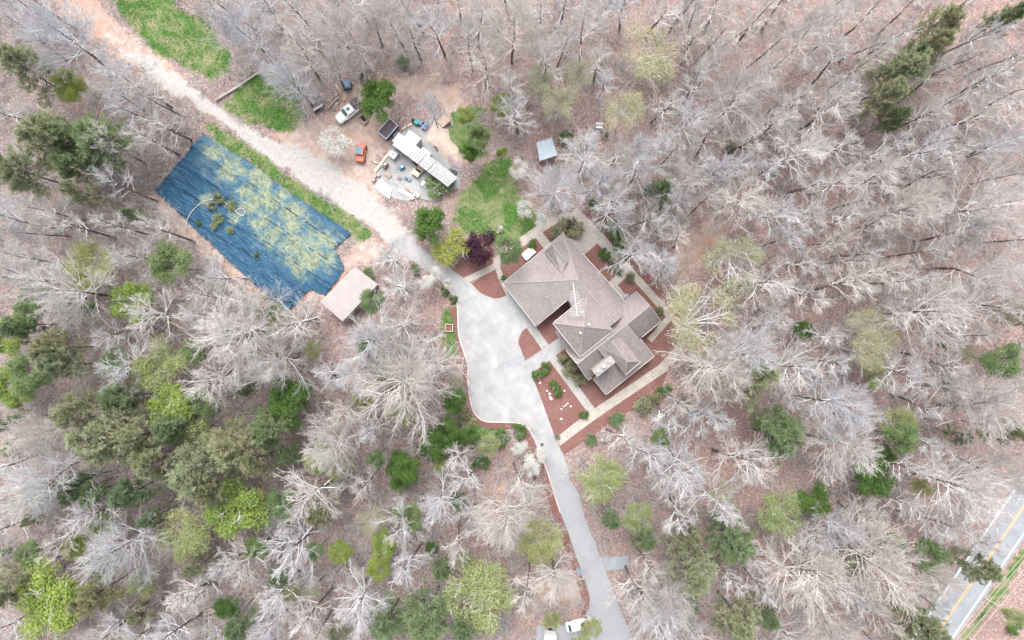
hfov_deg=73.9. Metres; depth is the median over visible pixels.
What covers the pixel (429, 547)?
leafy tree
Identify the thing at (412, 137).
lean to
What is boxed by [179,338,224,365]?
leafy tree
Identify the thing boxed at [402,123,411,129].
timber board
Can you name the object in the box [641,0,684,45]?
bare tree
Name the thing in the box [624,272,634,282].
shrub
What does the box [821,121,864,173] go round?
bare tree
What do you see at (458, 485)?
bare tree
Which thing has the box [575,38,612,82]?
bare tree
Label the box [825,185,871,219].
bare tree
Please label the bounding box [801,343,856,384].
bare tree
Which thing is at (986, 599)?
power line
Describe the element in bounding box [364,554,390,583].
leafy tree
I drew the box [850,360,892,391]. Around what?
leafy tree
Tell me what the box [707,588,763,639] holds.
pine tree
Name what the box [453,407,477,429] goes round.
shrub
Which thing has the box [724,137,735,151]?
shrub
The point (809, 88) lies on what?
bare tree
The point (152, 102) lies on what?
bare tree
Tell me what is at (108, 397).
pine tree
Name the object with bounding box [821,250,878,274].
bare tree
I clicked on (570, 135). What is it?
shrub
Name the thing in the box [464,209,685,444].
garden path
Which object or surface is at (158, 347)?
blossom tree
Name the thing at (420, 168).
wooden box
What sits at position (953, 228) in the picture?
bare tree
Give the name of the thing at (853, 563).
leafy tree
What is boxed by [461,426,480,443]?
leafy tree
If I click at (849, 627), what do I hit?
bare tree
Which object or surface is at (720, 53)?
bare tree
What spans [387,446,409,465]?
shrub
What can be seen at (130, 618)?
pine tree
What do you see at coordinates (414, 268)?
shrub
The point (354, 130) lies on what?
bare dirt
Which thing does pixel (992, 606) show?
power line
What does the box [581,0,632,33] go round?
bare tree
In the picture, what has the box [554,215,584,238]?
shrub
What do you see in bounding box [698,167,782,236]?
bare tree
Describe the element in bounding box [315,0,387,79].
bare tree
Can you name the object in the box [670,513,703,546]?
pine tree
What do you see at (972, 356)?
leafy tree
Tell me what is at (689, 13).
bare tree
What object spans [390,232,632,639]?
driveway
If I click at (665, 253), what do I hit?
bare tree
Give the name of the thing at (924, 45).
pine tree
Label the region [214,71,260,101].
fallen trunk
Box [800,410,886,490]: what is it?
bare tree
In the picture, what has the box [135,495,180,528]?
pine tree
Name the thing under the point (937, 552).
leafy tree
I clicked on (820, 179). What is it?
bare tree
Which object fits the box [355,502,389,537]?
leafy tree
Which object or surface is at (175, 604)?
bare tree
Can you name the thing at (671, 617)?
bare tree
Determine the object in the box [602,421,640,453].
bare tree
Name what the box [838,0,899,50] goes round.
bare tree
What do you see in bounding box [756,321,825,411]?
bare tree
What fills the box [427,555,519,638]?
leafy tree
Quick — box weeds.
[188,136,343,287]
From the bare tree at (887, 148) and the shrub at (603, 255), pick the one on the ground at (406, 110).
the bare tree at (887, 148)
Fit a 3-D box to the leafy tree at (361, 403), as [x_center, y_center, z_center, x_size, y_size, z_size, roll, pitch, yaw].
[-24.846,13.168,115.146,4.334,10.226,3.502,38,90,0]
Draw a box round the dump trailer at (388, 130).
[377,118,398,140]
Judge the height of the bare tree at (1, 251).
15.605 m
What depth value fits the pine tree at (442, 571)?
110.23 m
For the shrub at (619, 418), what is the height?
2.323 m
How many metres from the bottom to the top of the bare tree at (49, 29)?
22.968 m
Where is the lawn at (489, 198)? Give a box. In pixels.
[113,0,1023,639]
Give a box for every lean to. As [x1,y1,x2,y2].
[405,130,421,146]
[421,147,431,156]
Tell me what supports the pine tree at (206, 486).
on the ground at (406, 110)
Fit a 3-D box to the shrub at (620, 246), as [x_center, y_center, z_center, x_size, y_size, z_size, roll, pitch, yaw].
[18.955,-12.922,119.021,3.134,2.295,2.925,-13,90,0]
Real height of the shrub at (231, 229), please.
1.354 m
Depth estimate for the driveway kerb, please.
119.87 m
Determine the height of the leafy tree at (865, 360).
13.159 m
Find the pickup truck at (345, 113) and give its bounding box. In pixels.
[335,97,360,123]
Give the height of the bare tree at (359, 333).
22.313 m
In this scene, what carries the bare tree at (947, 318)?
on the ground at (406, 110)
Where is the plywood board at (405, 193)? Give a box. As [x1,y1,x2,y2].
[397,188,410,196]
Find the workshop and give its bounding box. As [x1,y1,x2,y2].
[392,132,456,186]
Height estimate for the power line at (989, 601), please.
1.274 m
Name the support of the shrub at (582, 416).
on the mulch bed
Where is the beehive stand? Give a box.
[595,122,602,128]
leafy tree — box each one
[0,314,39,356]
[0,365,45,410]
[0,438,23,457]
[2,351,55,397]
[8,298,67,329]
[8,482,44,516]
[8,553,88,639]
[10,538,57,571]
[12,279,51,308]
[46,65,95,103]
[59,237,125,295]
[60,533,90,560]
[69,298,109,317]
[75,479,118,510]
[82,544,137,585]
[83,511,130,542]
[99,345,142,377]
[105,279,158,325]
[124,567,163,600]
[127,332,191,392]
[142,380,195,434]
[144,237,200,284]
[151,500,214,565]
[174,417,217,451]
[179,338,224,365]
[187,389,231,418]
[198,475,271,543]
[211,594,241,619]
[219,326,237,340]
[241,534,271,560]
[255,301,287,333]
[262,371,314,432]
[264,488,299,522]
[280,573,306,606]
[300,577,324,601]
[301,440,334,474]
[302,340,325,360]
[303,538,327,561]
[326,452,355,481]
[326,538,354,564]
[350,391,375,411]
[354,334,377,356]
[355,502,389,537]
[358,76,395,125]
[358,288,386,315]
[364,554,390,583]
[366,448,385,469]
[369,353,395,381]
[369,525,397,560]
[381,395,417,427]
[383,451,422,483]
[388,472,411,493]
[390,500,424,534]
[391,363,424,393]
[412,204,444,246]
[420,424,453,461]
[424,540,439,554]
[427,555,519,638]
[429,223,469,267]
[431,457,448,473]
[435,416,465,443]
[440,387,466,417]
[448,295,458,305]
[454,549,477,575]
[455,104,475,125]
[458,142,479,162]
[460,227,495,265]
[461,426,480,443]
[468,124,491,151]
[476,433,503,456]
[487,92,514,119]
[495,233,524,265]
[496,147,507,160]
[515,514,565,566]
[524,61,559,99]
[539,81,579,120]
[540,602,562,631]
[560,58,591,95]
[567,628,586,639]
[572,451,630,508]
[579,610,602,639]
[602,83,654,133]
[617,20,687,91]
[620,501,654,538]
[650,426,670,448]
[660,278,746,361]
[698,233,768,298]
[707,478,735,509]
[713,346,782,412]
[753,489,804,544]
[789,321,816,341]
[795,480,833,519]
[837,552,867,576]
[838,321,893,374]
[841,303,903,362]
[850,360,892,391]
[851,458,898,499]
[868,420,923,455]
[869,443,899,473]
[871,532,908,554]
[874,403,918,442]
[893,534,953,577]
[899,477,937,495]
[936,342,985,362]
[968,340,1023,380]
[984,597,1023,627]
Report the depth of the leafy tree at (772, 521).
111.15 m
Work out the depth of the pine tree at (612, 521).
109.35 m
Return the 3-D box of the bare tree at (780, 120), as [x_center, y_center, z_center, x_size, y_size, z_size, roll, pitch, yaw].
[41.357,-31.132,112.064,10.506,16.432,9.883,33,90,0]
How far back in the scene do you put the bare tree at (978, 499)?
104.81 m
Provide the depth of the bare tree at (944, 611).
106.75 m
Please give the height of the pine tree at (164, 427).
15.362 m
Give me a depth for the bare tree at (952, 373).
109.77 m
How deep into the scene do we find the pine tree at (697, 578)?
107.39 m
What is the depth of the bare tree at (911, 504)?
108.75 m
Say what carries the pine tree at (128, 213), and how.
on the ground at (406, 110)
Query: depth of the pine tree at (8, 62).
106.97 m
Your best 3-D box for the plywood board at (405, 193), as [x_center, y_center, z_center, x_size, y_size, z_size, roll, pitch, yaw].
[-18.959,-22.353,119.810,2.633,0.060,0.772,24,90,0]
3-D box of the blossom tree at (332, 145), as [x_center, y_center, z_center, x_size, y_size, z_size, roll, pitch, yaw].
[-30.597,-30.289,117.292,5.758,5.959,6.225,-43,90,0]
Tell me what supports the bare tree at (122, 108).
on the ground at (406, 110)
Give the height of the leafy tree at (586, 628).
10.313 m
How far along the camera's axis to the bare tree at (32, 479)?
104.97 m
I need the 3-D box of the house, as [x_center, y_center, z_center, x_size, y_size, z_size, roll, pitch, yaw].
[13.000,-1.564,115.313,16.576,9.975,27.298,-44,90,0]
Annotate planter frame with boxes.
[445,324,452,331]
[455,358,463,365]
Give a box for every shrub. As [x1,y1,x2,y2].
[0,545,12,557]
[206,202,216,209]
[209,221,217,230]
[210,212,223,224]
[213,191,224,203]
[224,200,236,210]
[225,225,234,233]
[362,266,375,278]
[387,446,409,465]
[399,57,408,66]
[409,263,419,275]
[415,443,444,463]
[423,174,451,198]
[440,286,449,295]
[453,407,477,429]
[463,430,482,449]
[471,453,489,469]
[490,427,511,447]
[496,226,503,232]
[500,275,507,281]
[512,423,528,439]
[527,238,536,248]
[531,368,544,381]
[540,362,551,374]
[548,379,561,388]
[550,225,563,238]
[553,388,562,396]
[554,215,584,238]
[557,129,572,146]
[557,354,573,367]
[561,361,578,378]
[572,373,587,385]
[576,139,587,152]
[579,410,588,419]
[585,432,597,446]
[588,197,597,207]
[597,199,611,214]
[598,248,610,260]
[601,434,610,442]
[606,221,624,239]
[606,258,619,270]
[608,411,625,427]
[612,238,629,254]
[616,266,622,274]
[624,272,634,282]
[632,395,655,418]
[647,392,661,404]
[654,306,664,314]
[655,383,672,397]
[680,396,689,406]
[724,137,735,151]
[1006,619,1023,636]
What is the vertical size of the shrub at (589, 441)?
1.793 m
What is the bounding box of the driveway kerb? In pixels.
[446,287,560,512]
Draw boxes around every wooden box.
[411,167,420,177]
[416,165,424,174]
[437,114,449,127]
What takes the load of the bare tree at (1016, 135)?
on the ground at (406, 110)
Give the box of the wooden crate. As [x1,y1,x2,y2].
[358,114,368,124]
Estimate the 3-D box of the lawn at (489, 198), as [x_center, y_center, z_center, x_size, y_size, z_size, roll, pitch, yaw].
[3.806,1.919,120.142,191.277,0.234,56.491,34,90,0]
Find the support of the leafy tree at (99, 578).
on the ground at (406, 110)
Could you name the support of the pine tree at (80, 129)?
on the ground at (406, 110)
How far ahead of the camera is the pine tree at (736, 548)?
108.47 m
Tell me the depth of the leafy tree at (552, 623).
112.98 m
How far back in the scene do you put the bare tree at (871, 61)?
106.84 m
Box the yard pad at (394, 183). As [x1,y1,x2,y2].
[372,122,459,200]
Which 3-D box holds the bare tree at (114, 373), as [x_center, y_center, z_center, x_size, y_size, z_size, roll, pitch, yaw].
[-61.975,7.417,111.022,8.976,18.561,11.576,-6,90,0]
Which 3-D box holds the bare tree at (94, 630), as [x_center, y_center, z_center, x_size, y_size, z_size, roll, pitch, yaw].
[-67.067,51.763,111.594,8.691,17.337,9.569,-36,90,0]
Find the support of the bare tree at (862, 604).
on the ground at (406, 110)
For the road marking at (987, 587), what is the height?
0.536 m
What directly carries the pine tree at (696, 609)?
on the ground at (406, 110)
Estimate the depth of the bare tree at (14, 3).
110.39 m
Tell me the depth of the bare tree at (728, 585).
107.78 m
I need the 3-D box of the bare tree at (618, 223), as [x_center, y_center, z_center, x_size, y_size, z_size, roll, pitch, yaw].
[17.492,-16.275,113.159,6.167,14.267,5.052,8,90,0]
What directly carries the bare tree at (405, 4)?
on the ground at (406, 110)
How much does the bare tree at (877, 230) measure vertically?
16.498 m
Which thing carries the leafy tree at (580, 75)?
on the ground at (406, 110)
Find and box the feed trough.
[313,104,323,112]
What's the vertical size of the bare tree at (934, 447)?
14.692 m
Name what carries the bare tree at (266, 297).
on the ground at (406, 110)
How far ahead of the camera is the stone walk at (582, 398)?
119.95 m
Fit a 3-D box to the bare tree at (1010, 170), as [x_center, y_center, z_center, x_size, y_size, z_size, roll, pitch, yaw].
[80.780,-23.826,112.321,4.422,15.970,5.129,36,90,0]
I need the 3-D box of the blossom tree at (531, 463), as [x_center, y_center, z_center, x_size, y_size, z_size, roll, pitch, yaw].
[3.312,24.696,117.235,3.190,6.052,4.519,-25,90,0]
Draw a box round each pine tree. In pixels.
[0,41,57,110]
[0,143,61,202]
[0,310,57,344]
[0,408,50,432]
[0,555,60,609]
[12,107,81,171]
[18,506,56,529]
[25,325,97,364]
[33,344,106,382]
[38,478,61,498]
[42,116,97,156]
[46,146,114,183]
[47,385,102,429]
[55,474,111,507]
[56,178,125,209]
[57,470,111,492]
[63,387,153,470]
[63,566,137,619]
[70,111,143,173]
[95,369,153,415]
[107,474,163,511]
[109,403,177,454]
[119,207,160,225]
[123,597,162,625]
[125,428,188,484]
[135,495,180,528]
[149,413,199,447]
[158,431,228,503]
[181,549,220,578]
[189,470,237,508]
[201,412,255,482]
[220,604,261,639]
[232,439,283,481]
[233,375,266,396]
[236,324,262,345]
[247,403,305,456]
[266,564,293,590]
[276,438,302,465]
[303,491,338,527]
[327,615,352,639]
[363,589,409,639]
[397,574,455,639]
[430,547,452,581]
[449,486,467,512]
[449,602,479,639]
[599,504,620,530]
[630,522,657,552]
[636,176,674,210]
[654,532,719,602]
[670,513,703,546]
[675,592,700,617]
[702,507,758,567]
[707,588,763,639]
[743,588,781,632]
[748,401,795,439]
[748,407,811,468]
[847,72,910,123]
[860,45,934,103]
[860,106,913,139]
[877,586,952,639]
[884,40,936,80]
[901,2,967,50]
[905,26,957,70]
[938,423,973,445]
[947,542,1005,586]
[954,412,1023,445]
[963,1,1023,42]
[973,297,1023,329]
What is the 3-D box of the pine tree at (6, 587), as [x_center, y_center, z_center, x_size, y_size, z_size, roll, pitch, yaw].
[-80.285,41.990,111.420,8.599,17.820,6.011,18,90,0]
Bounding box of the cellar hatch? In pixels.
[522,248,535,260]
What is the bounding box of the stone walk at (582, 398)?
[527,326,594,411]
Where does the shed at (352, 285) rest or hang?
on the ground at (406, 110)
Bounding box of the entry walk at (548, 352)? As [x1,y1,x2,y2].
[525,338,564,373]
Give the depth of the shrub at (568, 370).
118.69 m
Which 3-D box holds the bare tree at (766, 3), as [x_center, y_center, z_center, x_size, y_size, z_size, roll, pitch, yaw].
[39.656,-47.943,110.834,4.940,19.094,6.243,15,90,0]
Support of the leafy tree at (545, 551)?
on the ground at (406, 110)
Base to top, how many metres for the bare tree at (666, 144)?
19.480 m
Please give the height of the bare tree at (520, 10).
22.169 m
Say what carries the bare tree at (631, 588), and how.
on the ground at (406, 110)
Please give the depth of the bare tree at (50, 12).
114.51 m
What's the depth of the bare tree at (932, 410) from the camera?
110.09 m
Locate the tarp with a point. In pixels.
(241, 244)
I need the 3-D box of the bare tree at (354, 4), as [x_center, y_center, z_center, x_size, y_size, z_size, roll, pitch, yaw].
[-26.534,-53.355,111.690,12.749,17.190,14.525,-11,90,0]
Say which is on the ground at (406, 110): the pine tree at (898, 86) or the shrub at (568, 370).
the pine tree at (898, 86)
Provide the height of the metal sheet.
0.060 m
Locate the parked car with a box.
[565,617,590,631]
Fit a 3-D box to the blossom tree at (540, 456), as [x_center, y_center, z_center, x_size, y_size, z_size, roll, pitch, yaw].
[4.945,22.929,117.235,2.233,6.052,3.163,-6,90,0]
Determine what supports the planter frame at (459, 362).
on the mulch bed
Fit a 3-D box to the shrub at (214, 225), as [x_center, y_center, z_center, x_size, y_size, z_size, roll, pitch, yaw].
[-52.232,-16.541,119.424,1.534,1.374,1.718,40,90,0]
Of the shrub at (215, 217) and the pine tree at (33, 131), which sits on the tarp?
the shrub at (215, 217)
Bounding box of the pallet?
[384,171,391,178]
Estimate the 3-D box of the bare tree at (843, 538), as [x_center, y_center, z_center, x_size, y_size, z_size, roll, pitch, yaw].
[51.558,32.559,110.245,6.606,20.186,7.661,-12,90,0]
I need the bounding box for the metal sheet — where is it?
[374,179,391,199]
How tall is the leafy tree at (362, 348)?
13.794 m
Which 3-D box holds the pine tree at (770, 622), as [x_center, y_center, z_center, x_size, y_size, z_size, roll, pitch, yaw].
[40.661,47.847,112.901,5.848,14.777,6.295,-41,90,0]
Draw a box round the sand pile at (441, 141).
[427,123,461,163]
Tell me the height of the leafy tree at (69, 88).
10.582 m
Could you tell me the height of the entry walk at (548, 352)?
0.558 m
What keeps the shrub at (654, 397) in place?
on the mulch bed
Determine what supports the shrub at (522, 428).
on the mulch bed
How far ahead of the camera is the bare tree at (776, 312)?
110.15 m
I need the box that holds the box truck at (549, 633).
[543,628,556,639]
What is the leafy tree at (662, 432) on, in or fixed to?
on the ground at (406, 110)
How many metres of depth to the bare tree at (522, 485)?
108.01 m
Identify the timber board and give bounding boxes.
[374,150,390,172]
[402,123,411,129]
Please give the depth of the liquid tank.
118.70 m
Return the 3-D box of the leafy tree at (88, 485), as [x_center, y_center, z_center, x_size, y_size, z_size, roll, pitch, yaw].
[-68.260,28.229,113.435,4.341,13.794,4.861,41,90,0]
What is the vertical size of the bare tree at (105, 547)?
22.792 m
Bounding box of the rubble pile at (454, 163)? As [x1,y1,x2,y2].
[447,155,463,170]
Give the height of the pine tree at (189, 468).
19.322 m
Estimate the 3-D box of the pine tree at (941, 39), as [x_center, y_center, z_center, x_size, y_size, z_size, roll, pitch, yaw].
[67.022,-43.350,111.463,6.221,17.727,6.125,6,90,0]
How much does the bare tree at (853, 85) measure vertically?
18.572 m
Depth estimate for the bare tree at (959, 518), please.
107.18 m
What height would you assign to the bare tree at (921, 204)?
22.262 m
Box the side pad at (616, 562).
[600,555,628,569]
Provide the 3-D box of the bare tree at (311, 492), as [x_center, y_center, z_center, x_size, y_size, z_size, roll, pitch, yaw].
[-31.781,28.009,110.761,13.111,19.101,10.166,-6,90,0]
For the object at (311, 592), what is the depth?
113.23 m
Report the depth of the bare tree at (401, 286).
110.47 m
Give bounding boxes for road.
[122,53,416,260]
[913,474,1023,639]
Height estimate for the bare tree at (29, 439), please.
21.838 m
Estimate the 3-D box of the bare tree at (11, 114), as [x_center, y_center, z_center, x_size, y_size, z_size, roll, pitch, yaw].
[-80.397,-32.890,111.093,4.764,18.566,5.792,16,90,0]
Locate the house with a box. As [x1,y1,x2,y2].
[502,232,660,394]
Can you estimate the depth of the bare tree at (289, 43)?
106.76 m
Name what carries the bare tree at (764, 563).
on the ground at (406, 110)
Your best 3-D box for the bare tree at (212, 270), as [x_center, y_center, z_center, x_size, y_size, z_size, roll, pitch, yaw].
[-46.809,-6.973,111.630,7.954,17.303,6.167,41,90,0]
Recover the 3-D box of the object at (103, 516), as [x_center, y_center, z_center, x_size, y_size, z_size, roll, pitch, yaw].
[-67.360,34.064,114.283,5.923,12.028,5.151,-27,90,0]
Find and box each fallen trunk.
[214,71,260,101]
[920,377,946,412]
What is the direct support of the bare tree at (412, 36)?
on the ground at (406, 110)
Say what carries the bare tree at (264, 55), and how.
on the ground at (406, 110)
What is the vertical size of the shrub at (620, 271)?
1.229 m
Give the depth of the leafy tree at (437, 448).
112.69 m
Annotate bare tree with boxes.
[0,0,60,33]
[0,4,65,60]
[0,100,25,129]
[0,188,56,254]
[0,231,81,276]
[0,232,50,269]
[0,253,60,287]
[0,265,44,294]
[0,398,88,474]
[0,412,109,532]
[0,445,38,490]
[0,499,38,560]
[0,609,37,639]
[1,190,85,242]
[6,218,69,248]
[7,246,118,338]
[10,0,112,83]
[25,0,75,28]
[32,209,116,244]
[34,509,100,565]
[53,479,128,540]
[63,508,180,595]
[75,599,137,639]
[81,119,146,171]
[84,47,158,109]
[86,164,156,200]
[86,209,153,238]
[90,317,133,355]
[92,335,163,399]
[96,601,150,639]
[100,90,178,132]
[102,234,171,282]
[103,82,148,118]
[114,609,163,639]
[117,287,194,344]
[121,121,179,162]
[126,75,172,124]
[127,81,185,118]
[131,210,194,247]
[139,110,192,151]
[141,597,203,639]
[163,571,211,618]
[170,282,214,331]
[176,565,227,614]
[177,356,249,411]
[179,273,246,316]
[180,282,291,400]
[188,0,238,30]
[196,255,252,300]
[199,0,257,35]
[200,588,260,639]
[201,0,279,72]
[201,611,240,639]
[205,546,245,581]
[212,535,272,593]
[217,282,268,325]
[232,0,282,35]
[235,328,319,400]
[245,598,298,639]
[248,276,295,321]
[249,44,294,90]
[250,553,311,626]
[251,50,323,115]
[256,501,327,591]
[263,12,306,54]
[265,293,324,349]
[274,25,340,88]
[274,463,354,526]
[277,0,313,32]
[285,16,328,67]
[286,586,333,639]
[298,401,375,477]
[299,608,343,639]
[304,0,357,50]
[309,354,345,394]
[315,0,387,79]
[315,40,351,90]
[316,0,382,36]
[317,352,380,401]
[324,396,364,427]
[331,556,394,639]
[334,285,422,380]
[335,324,480,450]
[347,464,379,504]
[356,415,393,448]
[359,0,383,47]
[360,0,429,66]
[367,286,431,360]
[368,494,437,558]
[371,236,408,276]
[381,261,418,303]
[387,540,436,589]
[389,0,428,35]
[395,16,428,62]
[403,0,453,68]
[411,333,461,392]
[414,330,445,357]
[417,88,446,131]
[417,464,471,531]
[441,0,474,25]
[441,441,475,471]
[441,519,470,569]
[444,455,483,496]
[451,0,503,50]
[452,14,484,71]
[452,494,484,531]
[458,36,514,102]
[460,0,546,66]
[461,478,555,558]
[462,515,489,546]
[481,0,513,21]
[492,91,541,136]
[495,65,526,105]
[504,558,543,618]
[506,462,538,502]
[510,153,588,222]
[513,24,576,88]
[517,476,554,506]
[520,546,582,607]
[532,0,554,33]
[533,19,559,62]
[547,0,588,36]
[548,24,582,67]
[549,4,612,72]
[554,127,615,192]
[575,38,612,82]
[576,162,611,206]
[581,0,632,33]
[584,173,638,241]
[586,161,616,195]
[593,64,619,105]
[596,231,660,276]
[599,205,636,235]
[600,0,640,30]
[601,561,671,621]
[602,143,632,171]
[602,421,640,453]
[605,128,688,217]
[623,428,678,475]
[624,571,696,639]
[627,204,668,240]
[629,540,666,586]
[631,124,682,161]
[637,236,678,278]
[638,415,711,506]
[638,610,685,639]
[639,560,715,630]
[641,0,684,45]
[641,212,674,243]
[642,454,675,493]
[643,152,711,223]
[646,253,681,289]
[647,89,686,126]
[650,401,685,435]
[652,92,718,155]
[654,181,690,225]
[654,328,755,410]
[657,134,688,169]
[659,217,690,257]
[662,0,695,36]
[662,488,698,536]
[665,385,695,417]
[667,21,710,66]
[672,606,705,639]
[673,59,715,106]
[674,0,712,26]
[674,149,716,178]
[675,383,736,441]
[676,0,706,41]
[678,617,720,639]
[679,472,749,530]
[681,0,741,35]
[685,115,728,160]
[686,184,728,217]
[692,33,737,96]
[692,58,775,152]
[692,143,737,196]
[694,14,736,66]
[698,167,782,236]
[699,305,790,385]
[705,552,751,599]
[707,149,763,195]
[709,425,787,489]
[719,244,809,310]
[721,12,764,55]
[723,43,790,105]
[723,121,769,168]
[726,191,807,242]
[732,0,781,49]
[732,92,803,151]
[738,154,785,192]
[739,561,779,609]
[742,537,770,578]
[743,516,868,639]
[746,21,799,67]
[748,305,799,345]
[756,292,792,329]
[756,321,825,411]
[759,87,808,129]
[759,218,820,256]
[760,0,805,31]
[762,112,843,190]
[763,0,850,77]
[768,78,820,113]
[771,200,827,241]
[771,245,819,279]
[771,604,815,639]
[780,279,837,317]
[782,515,847,559]
[783,574,874,639]
[785,168,834,204]
[787,355,876,448]
[789,192,829,236]
[795,0,852,43]
[795,62,869,155]
[795,252,830,282]
[798,221,861,264]
[799,0,862,54]
[800,320,849,345]
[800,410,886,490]
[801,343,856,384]
[803,34,856,86]
[805,152,873,211]
[806,255,892,315]
[809,564,871,618]
[811,500,871,553]
[813,195,863,240]
[814,499,941,628]
[815,0,858,19]
[815,72,866,124]
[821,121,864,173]
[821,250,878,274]
[823,567,893,619]
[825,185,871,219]
[827,37,897,90]
[829,400,890,428]
[831,235,886,268]
[834,144,910,217]
[836,488,890,543]
[837,25,901,70]
[837,591,911,639]
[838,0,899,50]
[839,129,914,167]
[843,195,907,253]
[847,239,915,294]
[847,616,881,639]
[856,17,923,61]
[863,169,951,245]
[864,260,930,300]
[866,454,934,483]
[867,343,939,398]
[872,267,992,365]
[874,152,927,184]
[877,0,924,34]
[881,121,968,188]
[881,483,928,519]
[883,236,955,269]
[885,156,962,196]
[886,87,959,151]
[890,389,944,422]
[892,263,946,295]
[892,499,979,555]
[892,544,969,606]
[894,575,960,628]
[896,50,963,104]
[897,157,963,191]
[901,340,971,386]
[901,436,1023,547]
[902,196,957,228]
[907,80,981,127]
[907,151,1023,255]
[910,349,987,417]
[912,198,1000,252]
[913,431,950,461]
[914,138,979,171]
[915,117,960,154]
[920,215,1023,321]
[926,86,1021,149]
[926,361,1023,454]
[927,0,980,29]
[929,30,1007,79]
[938,506,1010,559]
[940,13,1018,65]
[940,127,1014,181]
[942,317,1000,350]
[946,53,1015,112]
[952,277,1023,343]
[957,446,1023,499]
[963,35,1023,80]
[963,49,1023,94]
[964,63,1023,126]
[966,111,1023,168]
[969,157,1023,190]
[980,373,1023,412]
[983,189,1023,212]
[983,234,1023,301]
[986,221,1023,258]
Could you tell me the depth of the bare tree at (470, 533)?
110.36 m
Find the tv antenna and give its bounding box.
[570,283,582,316]
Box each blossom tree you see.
[147,336,170,361]
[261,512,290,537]
[317,124,352,157]
[327,482,341,496]
[417,273,437,289]
[431,265,442,280]
[443,279,453,288]
[508,156,528,181]
[511,441,527,455]
[516,199,532,217]
[522,453,541,477]
[534,212,548,226]
[535,445,546,463]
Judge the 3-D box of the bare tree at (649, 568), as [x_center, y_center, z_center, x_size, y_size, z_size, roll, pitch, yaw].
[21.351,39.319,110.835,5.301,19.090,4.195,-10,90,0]
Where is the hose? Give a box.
[185,199,245,226]
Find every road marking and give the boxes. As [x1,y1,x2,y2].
[915,479,1022,634]
[942,505,1023,623]
[943,508,1023,625]
[953,533,1023,637]
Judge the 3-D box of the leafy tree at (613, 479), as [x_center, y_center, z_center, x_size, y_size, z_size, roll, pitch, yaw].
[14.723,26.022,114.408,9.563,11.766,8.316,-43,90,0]
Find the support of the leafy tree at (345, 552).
on the ground at (406, 110)
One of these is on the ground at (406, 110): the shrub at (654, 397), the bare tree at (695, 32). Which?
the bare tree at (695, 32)
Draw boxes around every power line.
[953,555,1023,638]
[957,561,1023,639]
[964,571,1022,639]
[971,578,1023,639]
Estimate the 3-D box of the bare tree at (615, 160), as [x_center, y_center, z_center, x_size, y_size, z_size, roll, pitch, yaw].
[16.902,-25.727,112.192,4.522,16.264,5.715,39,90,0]
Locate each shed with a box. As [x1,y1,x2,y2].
[320,267,378,320]
[536,138,556,163]
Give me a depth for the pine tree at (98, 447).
105.60 m
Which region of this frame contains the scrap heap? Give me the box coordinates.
[449,168,456,174]
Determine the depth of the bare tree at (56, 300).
104.65 m
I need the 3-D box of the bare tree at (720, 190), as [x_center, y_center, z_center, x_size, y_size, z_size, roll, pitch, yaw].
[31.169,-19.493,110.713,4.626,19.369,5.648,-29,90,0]
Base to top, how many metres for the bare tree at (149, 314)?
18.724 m
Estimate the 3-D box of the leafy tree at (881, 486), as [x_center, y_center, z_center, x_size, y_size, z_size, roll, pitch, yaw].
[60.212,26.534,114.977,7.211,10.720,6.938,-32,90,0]
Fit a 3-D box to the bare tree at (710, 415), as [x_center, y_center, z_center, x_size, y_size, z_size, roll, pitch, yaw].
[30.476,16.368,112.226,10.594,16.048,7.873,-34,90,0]
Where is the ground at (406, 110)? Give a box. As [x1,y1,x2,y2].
[0,0,1023,639]
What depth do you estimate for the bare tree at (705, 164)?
107.00 m
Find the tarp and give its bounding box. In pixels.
[154,133,349,309]
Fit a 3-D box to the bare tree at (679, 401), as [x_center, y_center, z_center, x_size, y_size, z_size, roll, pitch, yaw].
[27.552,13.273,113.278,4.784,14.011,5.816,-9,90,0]
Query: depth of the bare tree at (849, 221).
107.57 m
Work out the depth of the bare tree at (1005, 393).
104.27 m
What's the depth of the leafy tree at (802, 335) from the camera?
113.92 m
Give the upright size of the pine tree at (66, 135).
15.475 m
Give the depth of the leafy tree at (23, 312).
109.59 m
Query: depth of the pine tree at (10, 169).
107.82 m
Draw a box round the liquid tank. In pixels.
[388,149,399,160]
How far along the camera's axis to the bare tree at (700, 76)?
108.05 m
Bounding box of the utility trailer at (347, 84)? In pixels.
[343,80,351,89]
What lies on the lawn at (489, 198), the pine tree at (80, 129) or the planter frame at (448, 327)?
the planter frame at (448, 327)
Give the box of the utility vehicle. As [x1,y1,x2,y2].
[355,143,366,162]
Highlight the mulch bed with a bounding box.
[449,210,679,614]
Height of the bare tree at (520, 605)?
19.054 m
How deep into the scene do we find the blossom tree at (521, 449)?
115.33 m
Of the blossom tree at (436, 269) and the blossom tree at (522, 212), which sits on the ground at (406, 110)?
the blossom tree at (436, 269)
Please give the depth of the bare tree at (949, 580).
105.49 m
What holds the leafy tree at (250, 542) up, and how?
on the ground at (406, 110)
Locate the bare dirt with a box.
[52,0,727,614]
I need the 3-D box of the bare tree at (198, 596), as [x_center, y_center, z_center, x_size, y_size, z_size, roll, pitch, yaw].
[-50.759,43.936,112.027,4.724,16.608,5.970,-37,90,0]
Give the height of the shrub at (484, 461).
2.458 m

